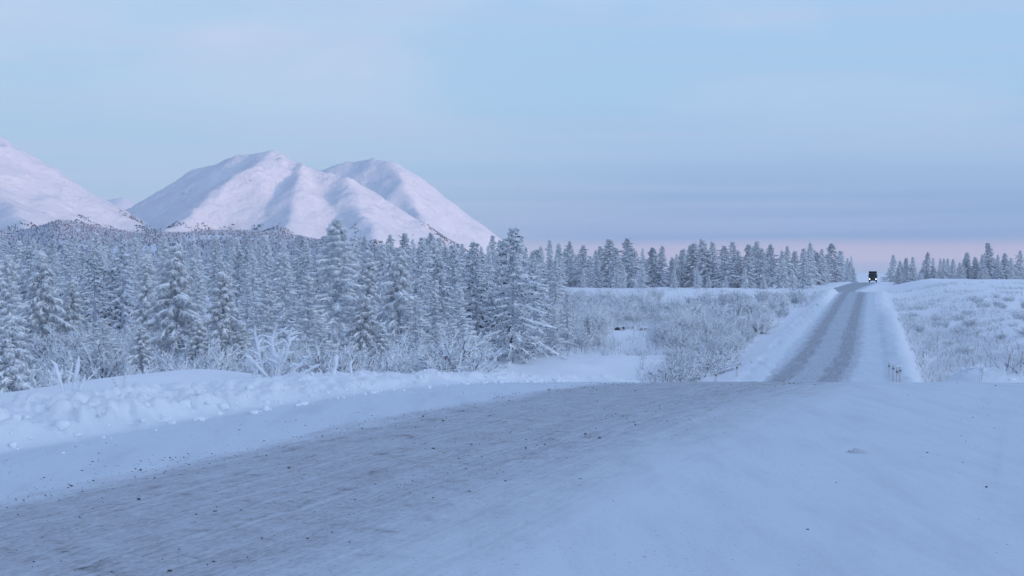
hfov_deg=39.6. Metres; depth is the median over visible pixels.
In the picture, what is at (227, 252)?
larch tree
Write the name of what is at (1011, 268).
larch tree
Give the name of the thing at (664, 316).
willow shrub
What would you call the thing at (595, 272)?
larch tree
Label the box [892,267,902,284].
larch tree
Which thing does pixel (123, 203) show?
mountain
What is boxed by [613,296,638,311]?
willow shrub
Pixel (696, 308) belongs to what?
willow shrub
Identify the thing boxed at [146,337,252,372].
willow shrub
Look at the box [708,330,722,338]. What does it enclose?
willow shrub
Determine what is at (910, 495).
snow ground
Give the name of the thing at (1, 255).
larch tree
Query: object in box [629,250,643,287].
larch tree
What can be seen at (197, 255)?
larch tree
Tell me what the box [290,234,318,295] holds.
larch tree
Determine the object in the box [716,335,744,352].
willow shrub
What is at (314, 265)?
larch tree
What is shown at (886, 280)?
larch tree
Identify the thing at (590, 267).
larch tree
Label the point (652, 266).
larch tree
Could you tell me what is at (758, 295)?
willow shrub
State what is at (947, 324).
willow shrub
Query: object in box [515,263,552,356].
larch tree
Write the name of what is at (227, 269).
larch tree
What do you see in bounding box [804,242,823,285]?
larch tree
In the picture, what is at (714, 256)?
larch tree
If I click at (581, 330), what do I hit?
willow shrub
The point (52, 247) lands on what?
larch tree
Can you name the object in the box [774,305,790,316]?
willow shrub
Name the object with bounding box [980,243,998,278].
larch tree
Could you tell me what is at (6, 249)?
larch tree
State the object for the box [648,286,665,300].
willow shrub
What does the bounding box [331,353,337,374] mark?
crusted bush
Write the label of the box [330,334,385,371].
willow shrub
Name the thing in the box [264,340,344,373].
willow shrub
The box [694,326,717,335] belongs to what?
willow shrub
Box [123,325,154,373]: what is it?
larch tree
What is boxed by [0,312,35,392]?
larch tree
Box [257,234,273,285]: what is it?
larch tree
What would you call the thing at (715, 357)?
willow shrub
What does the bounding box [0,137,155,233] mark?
mountain
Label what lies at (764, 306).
willow shrub
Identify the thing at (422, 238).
larch tree
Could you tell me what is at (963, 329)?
willow shrub
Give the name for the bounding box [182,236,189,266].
larch tree
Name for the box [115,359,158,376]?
willow shrub
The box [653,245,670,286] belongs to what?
larch tree
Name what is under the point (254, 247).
larch tree
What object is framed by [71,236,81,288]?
larch tree
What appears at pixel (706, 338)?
willow shrub
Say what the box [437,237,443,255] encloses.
larch tree
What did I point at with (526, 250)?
larch tree
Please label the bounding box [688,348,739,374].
willow shrub
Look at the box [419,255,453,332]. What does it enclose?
larch tree
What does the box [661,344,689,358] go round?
willow shrub
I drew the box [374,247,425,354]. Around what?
larch tree
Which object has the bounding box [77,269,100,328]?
larch tree
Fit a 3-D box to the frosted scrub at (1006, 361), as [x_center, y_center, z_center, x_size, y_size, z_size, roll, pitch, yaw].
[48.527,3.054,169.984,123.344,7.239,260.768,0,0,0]
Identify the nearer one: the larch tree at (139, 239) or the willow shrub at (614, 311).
the willow shrub at (614, 311)
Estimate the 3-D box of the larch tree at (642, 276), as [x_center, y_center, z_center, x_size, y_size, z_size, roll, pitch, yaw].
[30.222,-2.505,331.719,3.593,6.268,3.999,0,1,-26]
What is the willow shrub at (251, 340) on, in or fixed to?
on the snow ground
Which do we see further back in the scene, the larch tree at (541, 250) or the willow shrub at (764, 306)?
the larch tree at (541, 250)
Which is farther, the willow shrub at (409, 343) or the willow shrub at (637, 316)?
the willow shrub at (637, 316)
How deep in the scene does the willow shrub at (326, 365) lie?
62.44 m
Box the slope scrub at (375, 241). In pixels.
[8,210,468,251]
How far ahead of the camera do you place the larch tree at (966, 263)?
435.71 m
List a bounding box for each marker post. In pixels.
[888,361,889,375]
[892,363,893,381]
[896,365,898,381]
[899,365,901,381]
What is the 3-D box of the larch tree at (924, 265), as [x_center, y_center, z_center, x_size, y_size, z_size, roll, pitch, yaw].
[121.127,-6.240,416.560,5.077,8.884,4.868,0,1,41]
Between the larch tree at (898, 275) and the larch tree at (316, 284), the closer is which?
the larch tree at (316, 284)
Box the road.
[0,282,958,575]
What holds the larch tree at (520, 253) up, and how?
on the snow ground
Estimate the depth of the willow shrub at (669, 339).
129.32 m
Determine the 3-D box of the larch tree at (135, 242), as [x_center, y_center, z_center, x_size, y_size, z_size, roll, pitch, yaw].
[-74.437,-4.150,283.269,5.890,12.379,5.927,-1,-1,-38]
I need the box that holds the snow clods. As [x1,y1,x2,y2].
[8,364,1021,452]
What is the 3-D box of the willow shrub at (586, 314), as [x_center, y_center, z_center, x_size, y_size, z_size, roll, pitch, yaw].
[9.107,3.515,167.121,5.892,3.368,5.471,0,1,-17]
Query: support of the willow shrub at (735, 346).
on the snow ground
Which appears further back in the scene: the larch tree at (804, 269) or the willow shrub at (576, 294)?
the larch tree at (804, 269)
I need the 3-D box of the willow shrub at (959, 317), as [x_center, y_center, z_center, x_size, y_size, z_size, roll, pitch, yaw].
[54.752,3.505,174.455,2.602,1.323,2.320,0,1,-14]
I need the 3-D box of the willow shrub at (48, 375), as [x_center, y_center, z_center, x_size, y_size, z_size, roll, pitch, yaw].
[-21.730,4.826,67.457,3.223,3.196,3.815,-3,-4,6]
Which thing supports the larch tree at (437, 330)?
on the snow ground
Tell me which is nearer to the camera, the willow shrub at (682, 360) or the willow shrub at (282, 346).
the willow shrub at (282, 346)
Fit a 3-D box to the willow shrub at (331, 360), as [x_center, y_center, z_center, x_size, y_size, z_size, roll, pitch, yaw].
[-8.642,4.287,64.428,3.640,3.114,3.920,1,2,-4]
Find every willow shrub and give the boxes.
[20,365,49,387]
[22,347,39,366]
[23,354,100,388]
[25,325,96,376]
[26,324,67,376]
[27,356,80,386]
[35,342,108,381]
[52,325,130,358]
[53,331,153,379]
[57,319,129,347]
[61,323,123,347]
[82,333,133,359]
[91,321,187,346]
[92,323,121,338]
[97,356,192,377]
[114,337,158,353]
[114,350,167,375]
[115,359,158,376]
[118,314,159,337]
[122,327,189,363]
[140,336,225,370]
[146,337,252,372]
[167,336,256,367]
[178,334,252,360]
[184,346,225,368]
[187,339,268,371]
[204,342,293,371]
[208,355,247,372]
[224,334,268,353]
[231,341,292,375]
[249,329,310,353]
[261,338,303,358]
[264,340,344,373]
[264,352,324,374]
[266,336,368,368]
[280,330,338,351]
[285,336,370,373]
[286,351,359,371]
[311,337,346,352]
[330,323,361,348]
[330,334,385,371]
[331,342,397,370]
[344,341,415,368]
[359,349,419,373]
[372,338,454,350]
[376,331,507,373]
[378,335,469,368]
[388,328,471,357]
[389,329,456,347]
[402,327,513,373]
[425,317,497,353]
[547,305,571,318]
[550,309,584,329]
[551,320,592,347]
[555,323,580,336]
[561,300,581,310]
[570,291,579,300]
[570,292,587,305]
[572,305,589,315]
[574,332,595,348]
[577,304,611,325]
[580,316,609,334]
[586,329,611,345]
[587,294,605,305]
[590,312,612,325]
[595,288,622,299]
[595,321,613,337]
[599,310,620,321]
[605,303,634,322]
[609,295,628,305]
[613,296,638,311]
[622,307,650,321]
[624,292,640,302]
[634,298,654,310]
[637,291,656,303]
[638,300,660,318]
[644,358,717,381]
[645,296,680,311]
[646,325,670,343]
[647,323,668,333]
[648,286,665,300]
[651,308,670,322]
[653,324,685,342]
[655,306,694,322]
[656,333,670,348]
[658,349,704,377]
[660,324,692,336]
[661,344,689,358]
[662,299,691,312]
[663,328,684,338]
[663,332,691,349]
[664,316,697,330]
[665,327,697,352]
[666,314,690,329]
[667,305,683,315]
[668,322,686,331]
[670,305,697,317]
[673,345,694,360]
[674,349,699,364]
[679,335,703,353]
[683,302,710,315]
[683,311,716,330]
[688,345,745,361]
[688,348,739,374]
[688,350,740,369]
[689,294,709,305]
[690,299,706,312]
[691,312,737,334]
[692,330,712,346]
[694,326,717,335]
[694,340,720,354]
[696,290,712,300]
[700,300,733,314]
[707,295,721,305]
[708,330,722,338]
[708,335,729,349]
[709,308,735,321]
[710,292,731,305]
[714,325,737,336]
[714,338,743,360]
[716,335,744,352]
[719,312,739,327]
[719,329,745,343]
[721,324,747,337]
[723,292,748,305]
[725,300,751,316]
[726,331,749,349]
[729,288,745,297]
[733,313,757,330]
[734,323,759,342]
[741,309,783,333]
[744,292,752,303]
[744,296,769,308]
[745,302,767,314]
[751,301,770,313]
[753,288,773,301]
[757,291,769,301]
[763,299,779,309]
[764,291,781,299]
[767,292,792,302]
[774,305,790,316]
[778,298,788,307]
[783,287,813,303]
[905,321,926,329]
[914,324,926,331]
[928,319,943,326]
[931,315,945,319]
[939,340,952,345]
[940,321,949,327]
[949,313,966,320]
[950,325,971,332]
[950,342,975,353]
[960,309,976,314]
[960,318,978,327]
[968,296,986,302]
[975,301,991,307]
[992,301,1004,306]
[994,333,1006,339]
[1002,296,1014,300]
[1007,321,1020,326]
[1009,312,1023,318]
[1013,327,1023,334]
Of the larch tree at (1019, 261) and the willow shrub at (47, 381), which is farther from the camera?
the larch tree at (1019, 261)
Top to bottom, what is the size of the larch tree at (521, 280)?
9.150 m
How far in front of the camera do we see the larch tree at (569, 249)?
385.62 m
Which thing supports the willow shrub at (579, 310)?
on the snow ground
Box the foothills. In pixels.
[3,225,410,261]
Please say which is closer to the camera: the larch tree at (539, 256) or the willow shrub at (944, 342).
the willow shrub at (944, 342)
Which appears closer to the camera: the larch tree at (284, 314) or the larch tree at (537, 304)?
the larch tree at (537, 304)
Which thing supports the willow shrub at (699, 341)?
on the snow ground
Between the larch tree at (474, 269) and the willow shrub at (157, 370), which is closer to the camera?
the willow shrub at (157, 370)
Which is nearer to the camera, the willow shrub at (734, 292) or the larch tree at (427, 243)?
the willow shrub at (734, 292)
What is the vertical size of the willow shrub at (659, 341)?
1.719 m
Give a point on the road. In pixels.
(676, 482)
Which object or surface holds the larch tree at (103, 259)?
on the snow ground
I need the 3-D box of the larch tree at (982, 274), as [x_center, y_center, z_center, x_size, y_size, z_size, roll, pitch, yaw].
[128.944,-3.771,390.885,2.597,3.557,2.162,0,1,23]
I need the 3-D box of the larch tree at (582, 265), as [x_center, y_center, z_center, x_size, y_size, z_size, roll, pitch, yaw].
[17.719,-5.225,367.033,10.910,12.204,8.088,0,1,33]
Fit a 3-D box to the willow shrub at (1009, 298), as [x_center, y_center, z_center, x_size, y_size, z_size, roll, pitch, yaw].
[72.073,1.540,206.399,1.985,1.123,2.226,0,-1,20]
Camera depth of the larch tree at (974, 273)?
429.24 m
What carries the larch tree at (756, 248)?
on the snow ground
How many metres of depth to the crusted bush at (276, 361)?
29.96 m
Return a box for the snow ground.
[0,273,1023,575]
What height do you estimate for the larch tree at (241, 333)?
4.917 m
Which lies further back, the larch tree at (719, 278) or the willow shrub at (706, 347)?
the larch tree at (719, 278)
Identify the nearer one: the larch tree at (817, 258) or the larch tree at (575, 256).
the larch tree at (817, 258)
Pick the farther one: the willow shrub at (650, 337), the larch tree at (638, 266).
the larch tree at (638, 266)
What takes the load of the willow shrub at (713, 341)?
on the snow ground
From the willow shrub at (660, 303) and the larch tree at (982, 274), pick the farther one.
the larch tree at (982, 274)
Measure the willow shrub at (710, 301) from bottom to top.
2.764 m
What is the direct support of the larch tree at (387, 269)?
on the snow ground
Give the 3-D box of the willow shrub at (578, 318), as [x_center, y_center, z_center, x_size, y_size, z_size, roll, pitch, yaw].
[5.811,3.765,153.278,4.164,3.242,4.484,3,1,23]
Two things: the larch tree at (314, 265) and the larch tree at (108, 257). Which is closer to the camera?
the larch tree at (314, 265)
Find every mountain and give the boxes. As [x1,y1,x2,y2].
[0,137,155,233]
[107,198,135,209]
[125,150,467,252]
[319,158,521,257]
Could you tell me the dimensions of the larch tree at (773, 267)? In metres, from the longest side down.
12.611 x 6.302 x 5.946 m
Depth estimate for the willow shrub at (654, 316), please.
181.84 m
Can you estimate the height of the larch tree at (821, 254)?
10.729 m
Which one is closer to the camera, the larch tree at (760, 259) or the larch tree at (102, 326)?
the larch tree at (102, 326)
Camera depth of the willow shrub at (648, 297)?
242.22 m
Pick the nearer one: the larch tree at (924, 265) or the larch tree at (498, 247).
the larch tree at (498, 247)
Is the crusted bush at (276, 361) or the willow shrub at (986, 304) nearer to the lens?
the crusted bush at (276, 361)
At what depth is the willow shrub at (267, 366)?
60.05 m
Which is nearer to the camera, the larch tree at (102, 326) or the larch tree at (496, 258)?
the larch tree at (102, 326)
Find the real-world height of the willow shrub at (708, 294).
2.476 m
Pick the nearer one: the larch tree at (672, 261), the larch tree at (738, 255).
the larch tree at (738, 255)
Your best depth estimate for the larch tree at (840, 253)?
1138.88 m
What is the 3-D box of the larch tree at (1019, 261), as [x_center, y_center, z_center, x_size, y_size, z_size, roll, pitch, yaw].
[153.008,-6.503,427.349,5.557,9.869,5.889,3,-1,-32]
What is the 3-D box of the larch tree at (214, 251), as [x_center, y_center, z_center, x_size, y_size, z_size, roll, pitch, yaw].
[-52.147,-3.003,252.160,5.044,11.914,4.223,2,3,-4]
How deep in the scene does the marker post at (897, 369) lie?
88.97 m
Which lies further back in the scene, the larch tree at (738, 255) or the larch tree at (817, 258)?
the larch tree at (817, 258)
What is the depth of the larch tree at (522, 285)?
187.26 m
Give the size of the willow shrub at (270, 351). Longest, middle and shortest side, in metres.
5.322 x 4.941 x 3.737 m
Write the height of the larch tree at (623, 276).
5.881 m
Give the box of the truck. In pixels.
[868,271,877,281]
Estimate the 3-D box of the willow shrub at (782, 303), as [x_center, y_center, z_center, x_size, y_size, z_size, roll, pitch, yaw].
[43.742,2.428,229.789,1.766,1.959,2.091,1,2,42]
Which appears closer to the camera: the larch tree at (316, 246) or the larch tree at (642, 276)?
the larch tree at (642, 276)
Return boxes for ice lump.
[845,448,868,452]
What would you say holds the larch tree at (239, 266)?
on the snow ground
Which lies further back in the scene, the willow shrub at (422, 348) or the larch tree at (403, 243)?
the larch tree at (403, 243)
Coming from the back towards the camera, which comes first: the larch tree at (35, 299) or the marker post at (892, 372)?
the larch tree at (35, 299)
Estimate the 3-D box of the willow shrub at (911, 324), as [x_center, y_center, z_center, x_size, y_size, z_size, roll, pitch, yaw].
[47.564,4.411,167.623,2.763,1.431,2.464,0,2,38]
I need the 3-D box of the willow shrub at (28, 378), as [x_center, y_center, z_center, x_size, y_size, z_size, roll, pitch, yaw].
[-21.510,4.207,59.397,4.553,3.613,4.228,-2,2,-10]
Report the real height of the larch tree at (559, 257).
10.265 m
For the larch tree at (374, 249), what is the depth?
381.16 m
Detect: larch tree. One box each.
[0,234,8,253]
[0,242,7,300]
[0,242,12,269]
[0,254,42,374]
[0,270,9,317]
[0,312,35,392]
[8,244,36,314]
[11,241,25,274]
[12,245,31,301]
[16,237,36,283]
[18,247,75,378]
[18,278,52,338]
[32,239,37,263]
[46,239,65,288]
[51,253,66,312]
[54,241,83,317]
[54,279,85,337]
[56,252,77,290]
[69,251,93,302]
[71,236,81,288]
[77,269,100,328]
[78,247,119,335]
[79,240,95,274]
[82,318,124,373]
[87,253,111,315]
[90,266,128,337]
[91,232,101,278]
[91,245,116,321]
[93,238,124,280]
[95,250,119,294]
[99,239,138,337]
[113,250,124,287]
[114,233,125,272]
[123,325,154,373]
[124,231,144,279]
[124,259,140,312]
[125,254,162,332]
[128,237,141,293]
[134,247,157,293]
[136,240,207,362]
[153,246,169,283]
[154,236,169,292]
[170,266,191,330]
[178,271,209,332]
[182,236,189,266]
[182,315,211,366]
[185,244,204,280]
[187,258,209,311]
[193,247,209,307]
[201,246,213,276]
[202,235,226,294]
[203,271,241,357]
[205,238,223,297]
[220,263,243,321]
[221,247,238,299]
[222,236,235,282]
[228,249,257,319]
[230,238,244,275]
[231,321,254,361]
[236,231,251,284]
[236,278,258,335]
[239,249,268,327]
[245,241,268,289]
[245,284,296,350]
[251,234,269,283]
[253,247,270,289]
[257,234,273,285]
[265,252,300,321]
[269,252,301,339]
[270,242,293,297]
[272,240,292,294]
[274,254,320,323]
[280,276,336,351]
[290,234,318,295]
[290,254,342,323]
[298,281,328,336]
[299,217,378,349]
[302,241,320,281]
[303,319,339,361]
[309,242,319,269]
[314,235,334,279]
[319,253,333,288]
[328,273,352,338]
[338,240,358,325]
[338,294,385,355]
[344,250,385,330]
[350,241,360,269]
[352,237,361,268]
[358,236,371,273]
[366,323,392,363]
[371,244,379,271]
[374,243,387,295]
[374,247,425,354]
[378,254,405,325]
[385,234,395,255]
[391,296,434,350]
[397,233,415,281]
[408,238,417,291]
[409,237,424,278]
[410,240,434,324]
[412,237,442,291]
[413,246,429,297]
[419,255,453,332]
[422,239,455,313]
[422,280,448,344]
[423,323,445,354]
[426,233,439,251]
[431,289,484,350]
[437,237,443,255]
[441,243,465,334]
[441,253,466,297]
[442,246,449,273]
[453,240,494,344]
[453,259,502,331]
[458,244,469,283]
[463,252,493,300]
[477,226,566,363]
[481,265,511,345]
[484,245,493,286]
[485,235,498,272]
[488,241,517,328]
[491,251,502,288]
[492,240,503,274]
[508,265,524,316]
[509,264,525,307]
[515,256,552,336]
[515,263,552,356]
[516,240,528,271]
[522,247,528,273]
[524,249,552,303]
[525,250,542,277]
[539,245,547,282]
[540,308,568,354]
[543,259,554,286]
[544,239,554,278]
[545,259,565,307]
[546,243,566,285]
[554,245,567,288]
[556,290,577,350]
[560,254,571,285]
[563,241,586,285]
[564,244,600,286]
[565,255,578,286]
[573,255,581,276]
[580,269,586,287]
[583,316,593,339]
[586,250,607,287]
[586,257,594,284]
[593,245,603,280]
[597,238,619,287]
[606,237,654,287]
[606,247,627,287]
[611,267,620,287]
[619,266,627,287]
[623,247,636,283]
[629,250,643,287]
[632,264,649,287]
[639,248,647,280]
[641,247,664,287]
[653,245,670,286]
[663,258,683,287]
[669,269,678,287]
[673,250,690,286]
[674,253,679,283]
[678,248,687,278]
[679,242,702,286]
[691,269,701,288]
[693,238,718,287]
[701,240,723,287]
[709,245,752,287]
[721,241,741,287]
[721,276,729,287]
[731,250,742,287]
[733,244,760,287]
[740,268,748,288]
[748,240,766,286]
[754,248,773,287]
[757,244,787,286]
[759,274,767,288]
[766,246,777,282]
[775,250,791,287]
[784,245,795,286]
[785,269,799,290]
[786,250,799,285]
[793,248,817,288]
[799,254,811,281]
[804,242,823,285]
[804,252,828,284]
[812,264,824,284]
[818,248,830,283]
[820,260,830,282]
[824,243,845,282]
[826,252,833,281]
[835,250,845,280]
[839,255,845,281]
[842,257,849,281]
[843,262,856,281]
[848,256,857,281]
[849,268,857,281]
[879,267,893,281]
[883,254,896,281]
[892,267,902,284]
[897,261,903,280]
[898,269,913,282]
[901,257,911,282]
[904,267,917,281]
[910,257,918,278]
[915,273,922,280]
[919,252,931,278]
[923,269,930,278]
[929,266,939,278]
[936,258,942,274]
[940,258,951,278]
[948,260,955,278]
[952,266,966,278]
[962,252,971,278]
[969,257,980,277]
[969,269,977,278]
[974,254,987,275]
[977,268,984,278]
[977,268,990,278]
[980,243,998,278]
[991,255,1006,278]
[998,253,1009,278]
[1008,257,1017,278]
[1008,268,1022,278]
[1014,250,1023,275]
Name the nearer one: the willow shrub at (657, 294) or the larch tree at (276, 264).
the larch tree at (276, 264)
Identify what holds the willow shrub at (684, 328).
on the snow ground
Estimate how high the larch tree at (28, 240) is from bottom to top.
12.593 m
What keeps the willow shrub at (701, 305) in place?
on the snow ground
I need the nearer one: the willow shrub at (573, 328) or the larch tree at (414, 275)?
the willow shrub at (573, 328)
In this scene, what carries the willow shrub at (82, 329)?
on the snow ground
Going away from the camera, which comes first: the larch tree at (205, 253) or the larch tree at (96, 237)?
the larch tree at (205, 253)
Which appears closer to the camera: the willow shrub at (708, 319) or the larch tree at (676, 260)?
the willow shrub at (708, 319)
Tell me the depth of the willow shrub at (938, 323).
171.03 m
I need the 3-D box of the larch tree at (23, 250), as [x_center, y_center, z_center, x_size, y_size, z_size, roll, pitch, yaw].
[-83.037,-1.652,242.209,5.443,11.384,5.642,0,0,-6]
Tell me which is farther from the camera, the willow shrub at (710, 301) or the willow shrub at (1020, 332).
the willow shrub at (710, 301)
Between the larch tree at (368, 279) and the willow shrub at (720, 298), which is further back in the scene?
the willow shrub at (720, 298)
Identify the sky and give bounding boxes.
[0,0,1023,273]
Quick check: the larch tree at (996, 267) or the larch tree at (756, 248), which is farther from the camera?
the larch tree at (996, 267)
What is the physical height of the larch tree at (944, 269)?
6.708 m
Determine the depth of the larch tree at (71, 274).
286.98 m
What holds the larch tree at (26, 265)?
on the snow ground
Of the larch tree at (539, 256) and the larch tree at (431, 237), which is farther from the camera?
the larch tree at (431, 237)
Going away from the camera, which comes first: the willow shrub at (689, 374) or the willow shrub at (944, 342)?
the willow shrub at (689, 374)
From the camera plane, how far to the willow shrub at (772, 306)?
226.79 m
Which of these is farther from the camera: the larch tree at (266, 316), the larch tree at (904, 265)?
the larch tree at (904, 265)
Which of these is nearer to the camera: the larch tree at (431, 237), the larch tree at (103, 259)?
the larch tree at (103, 259)
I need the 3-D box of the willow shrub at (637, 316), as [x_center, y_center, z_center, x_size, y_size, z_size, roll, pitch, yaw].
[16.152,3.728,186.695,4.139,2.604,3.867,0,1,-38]
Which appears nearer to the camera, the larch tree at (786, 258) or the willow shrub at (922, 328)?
the willow shrub at (922, 328)
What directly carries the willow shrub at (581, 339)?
on the snow ground
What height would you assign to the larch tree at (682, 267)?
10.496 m
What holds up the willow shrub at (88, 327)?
on the snow ground
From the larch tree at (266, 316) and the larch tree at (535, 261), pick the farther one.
the larch tree at (535, 261)
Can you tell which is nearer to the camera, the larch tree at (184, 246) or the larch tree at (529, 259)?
the larch tree at (529, 259)
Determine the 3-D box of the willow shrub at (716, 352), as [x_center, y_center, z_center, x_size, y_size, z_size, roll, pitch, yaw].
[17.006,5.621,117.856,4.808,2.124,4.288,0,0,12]
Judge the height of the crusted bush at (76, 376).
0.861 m
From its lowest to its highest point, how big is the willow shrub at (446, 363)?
3.192 m
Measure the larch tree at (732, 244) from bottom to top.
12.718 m
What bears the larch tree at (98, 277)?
on the snow ground
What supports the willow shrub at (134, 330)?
on the snow ground
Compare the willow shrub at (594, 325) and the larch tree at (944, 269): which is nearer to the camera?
the willow shrub at (594, 325)
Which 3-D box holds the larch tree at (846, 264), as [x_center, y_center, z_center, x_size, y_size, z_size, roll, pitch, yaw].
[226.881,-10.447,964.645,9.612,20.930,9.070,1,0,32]
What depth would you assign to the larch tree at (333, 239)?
121.73 m
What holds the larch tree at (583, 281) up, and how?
on the snow ground
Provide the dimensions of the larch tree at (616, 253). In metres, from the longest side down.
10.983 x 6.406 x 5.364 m
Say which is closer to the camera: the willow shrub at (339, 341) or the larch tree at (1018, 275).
the willow shrub at (339, 341)
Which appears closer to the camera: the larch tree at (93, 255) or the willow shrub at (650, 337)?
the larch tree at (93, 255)
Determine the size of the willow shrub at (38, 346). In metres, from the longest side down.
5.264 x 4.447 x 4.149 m
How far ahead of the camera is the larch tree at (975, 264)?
431.07 m
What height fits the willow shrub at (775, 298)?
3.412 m
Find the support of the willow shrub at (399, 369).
on the snow ground
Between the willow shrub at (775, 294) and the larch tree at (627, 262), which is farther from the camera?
the larch tree at (627, 262)
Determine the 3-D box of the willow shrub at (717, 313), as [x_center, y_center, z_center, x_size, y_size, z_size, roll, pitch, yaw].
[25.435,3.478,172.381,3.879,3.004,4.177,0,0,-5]
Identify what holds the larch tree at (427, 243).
on the snow ground
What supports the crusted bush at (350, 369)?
on the snow ground
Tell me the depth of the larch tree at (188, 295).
147.57 m
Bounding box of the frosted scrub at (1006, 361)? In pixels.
[450,281,1023,381]
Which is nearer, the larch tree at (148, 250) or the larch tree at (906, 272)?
the larch tree at (148, 250)
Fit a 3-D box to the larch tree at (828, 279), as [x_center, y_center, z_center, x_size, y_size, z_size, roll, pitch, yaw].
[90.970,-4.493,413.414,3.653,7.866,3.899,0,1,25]
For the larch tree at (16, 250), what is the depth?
332.47 m
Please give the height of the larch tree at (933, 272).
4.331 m
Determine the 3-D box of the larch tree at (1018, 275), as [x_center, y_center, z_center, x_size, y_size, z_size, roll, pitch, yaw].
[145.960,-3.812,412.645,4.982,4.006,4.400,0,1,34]
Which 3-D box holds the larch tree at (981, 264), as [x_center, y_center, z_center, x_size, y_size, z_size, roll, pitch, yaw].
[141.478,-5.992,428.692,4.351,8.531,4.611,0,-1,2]
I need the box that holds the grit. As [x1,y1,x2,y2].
[6,382,1014,572]
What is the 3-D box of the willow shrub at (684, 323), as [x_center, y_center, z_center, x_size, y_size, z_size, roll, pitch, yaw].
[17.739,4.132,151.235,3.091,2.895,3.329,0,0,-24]
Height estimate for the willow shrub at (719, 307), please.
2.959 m
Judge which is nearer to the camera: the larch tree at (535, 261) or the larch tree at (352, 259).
the larch tree at (535, 261)
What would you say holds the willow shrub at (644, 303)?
on the snow ground
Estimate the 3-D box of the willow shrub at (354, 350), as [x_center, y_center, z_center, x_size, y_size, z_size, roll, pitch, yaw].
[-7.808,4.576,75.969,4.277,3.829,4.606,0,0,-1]
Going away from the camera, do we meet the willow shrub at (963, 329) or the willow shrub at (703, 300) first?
the willow shrub at (963, 329)
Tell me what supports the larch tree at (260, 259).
on the snow ground
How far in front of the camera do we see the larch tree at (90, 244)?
366.52 m
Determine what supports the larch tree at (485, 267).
on the snow ground
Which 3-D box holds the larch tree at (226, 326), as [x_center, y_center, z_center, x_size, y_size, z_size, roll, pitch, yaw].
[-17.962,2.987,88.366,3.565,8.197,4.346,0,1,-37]
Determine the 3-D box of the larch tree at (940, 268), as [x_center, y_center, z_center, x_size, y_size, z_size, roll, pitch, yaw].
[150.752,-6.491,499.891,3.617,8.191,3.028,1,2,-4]
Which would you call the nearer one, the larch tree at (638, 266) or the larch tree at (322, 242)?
the larch tree at (638, 266)
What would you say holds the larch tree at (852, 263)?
on the snow ground
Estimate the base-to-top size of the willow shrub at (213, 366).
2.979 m
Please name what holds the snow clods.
on the snow ground
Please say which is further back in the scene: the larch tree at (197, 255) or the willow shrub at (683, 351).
the larch tree at (197, 255)
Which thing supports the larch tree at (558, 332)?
on the snow ground
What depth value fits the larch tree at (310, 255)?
280.92 m
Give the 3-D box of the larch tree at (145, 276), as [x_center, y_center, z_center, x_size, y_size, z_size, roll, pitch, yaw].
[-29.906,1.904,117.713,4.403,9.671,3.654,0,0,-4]
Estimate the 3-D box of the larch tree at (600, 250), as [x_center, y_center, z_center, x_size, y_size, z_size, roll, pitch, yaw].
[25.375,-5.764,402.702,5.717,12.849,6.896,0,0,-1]
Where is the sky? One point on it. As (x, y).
(873, 130)
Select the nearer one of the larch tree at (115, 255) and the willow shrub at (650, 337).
the willow shrub at (650, 337)
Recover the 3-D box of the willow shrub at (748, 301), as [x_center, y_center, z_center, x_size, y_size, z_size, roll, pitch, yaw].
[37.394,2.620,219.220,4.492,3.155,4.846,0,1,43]
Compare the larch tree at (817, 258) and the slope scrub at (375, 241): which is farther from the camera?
the slope scrub at (375, 241)
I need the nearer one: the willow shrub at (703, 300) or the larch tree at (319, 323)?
the larch tree at (319, 323)
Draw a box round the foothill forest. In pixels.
[0,218,682,278]
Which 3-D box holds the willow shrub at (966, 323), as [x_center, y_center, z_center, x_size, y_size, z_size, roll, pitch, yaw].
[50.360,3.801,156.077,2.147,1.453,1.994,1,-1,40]
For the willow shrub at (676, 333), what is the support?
on the snow ground
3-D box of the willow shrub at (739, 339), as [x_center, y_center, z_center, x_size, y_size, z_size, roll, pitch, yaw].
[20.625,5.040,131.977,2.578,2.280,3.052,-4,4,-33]
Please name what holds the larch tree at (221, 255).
on the snow ground
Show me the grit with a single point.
(392, 439)
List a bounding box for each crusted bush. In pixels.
[50,355,83,393]
[112,372,126,387]
[243,323,320,377]
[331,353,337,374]
[348,358,363,376]
[978,365,985,381]
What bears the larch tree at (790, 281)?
on the snow ground
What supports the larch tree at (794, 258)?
on the snow ground
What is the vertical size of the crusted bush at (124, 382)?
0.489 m
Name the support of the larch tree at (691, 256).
on the snow ground
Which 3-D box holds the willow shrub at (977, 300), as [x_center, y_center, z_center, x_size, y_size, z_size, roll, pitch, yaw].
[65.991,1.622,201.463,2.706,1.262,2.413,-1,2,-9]
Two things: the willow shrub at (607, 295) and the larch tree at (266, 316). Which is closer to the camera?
the larch tree at (266, 316)
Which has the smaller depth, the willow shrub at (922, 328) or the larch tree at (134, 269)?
the willow shrub at (922, 328)
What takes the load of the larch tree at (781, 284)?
on the snow ground
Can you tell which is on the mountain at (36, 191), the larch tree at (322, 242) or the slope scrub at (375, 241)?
the slope scrub at (375, 241)
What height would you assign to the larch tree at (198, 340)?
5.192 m

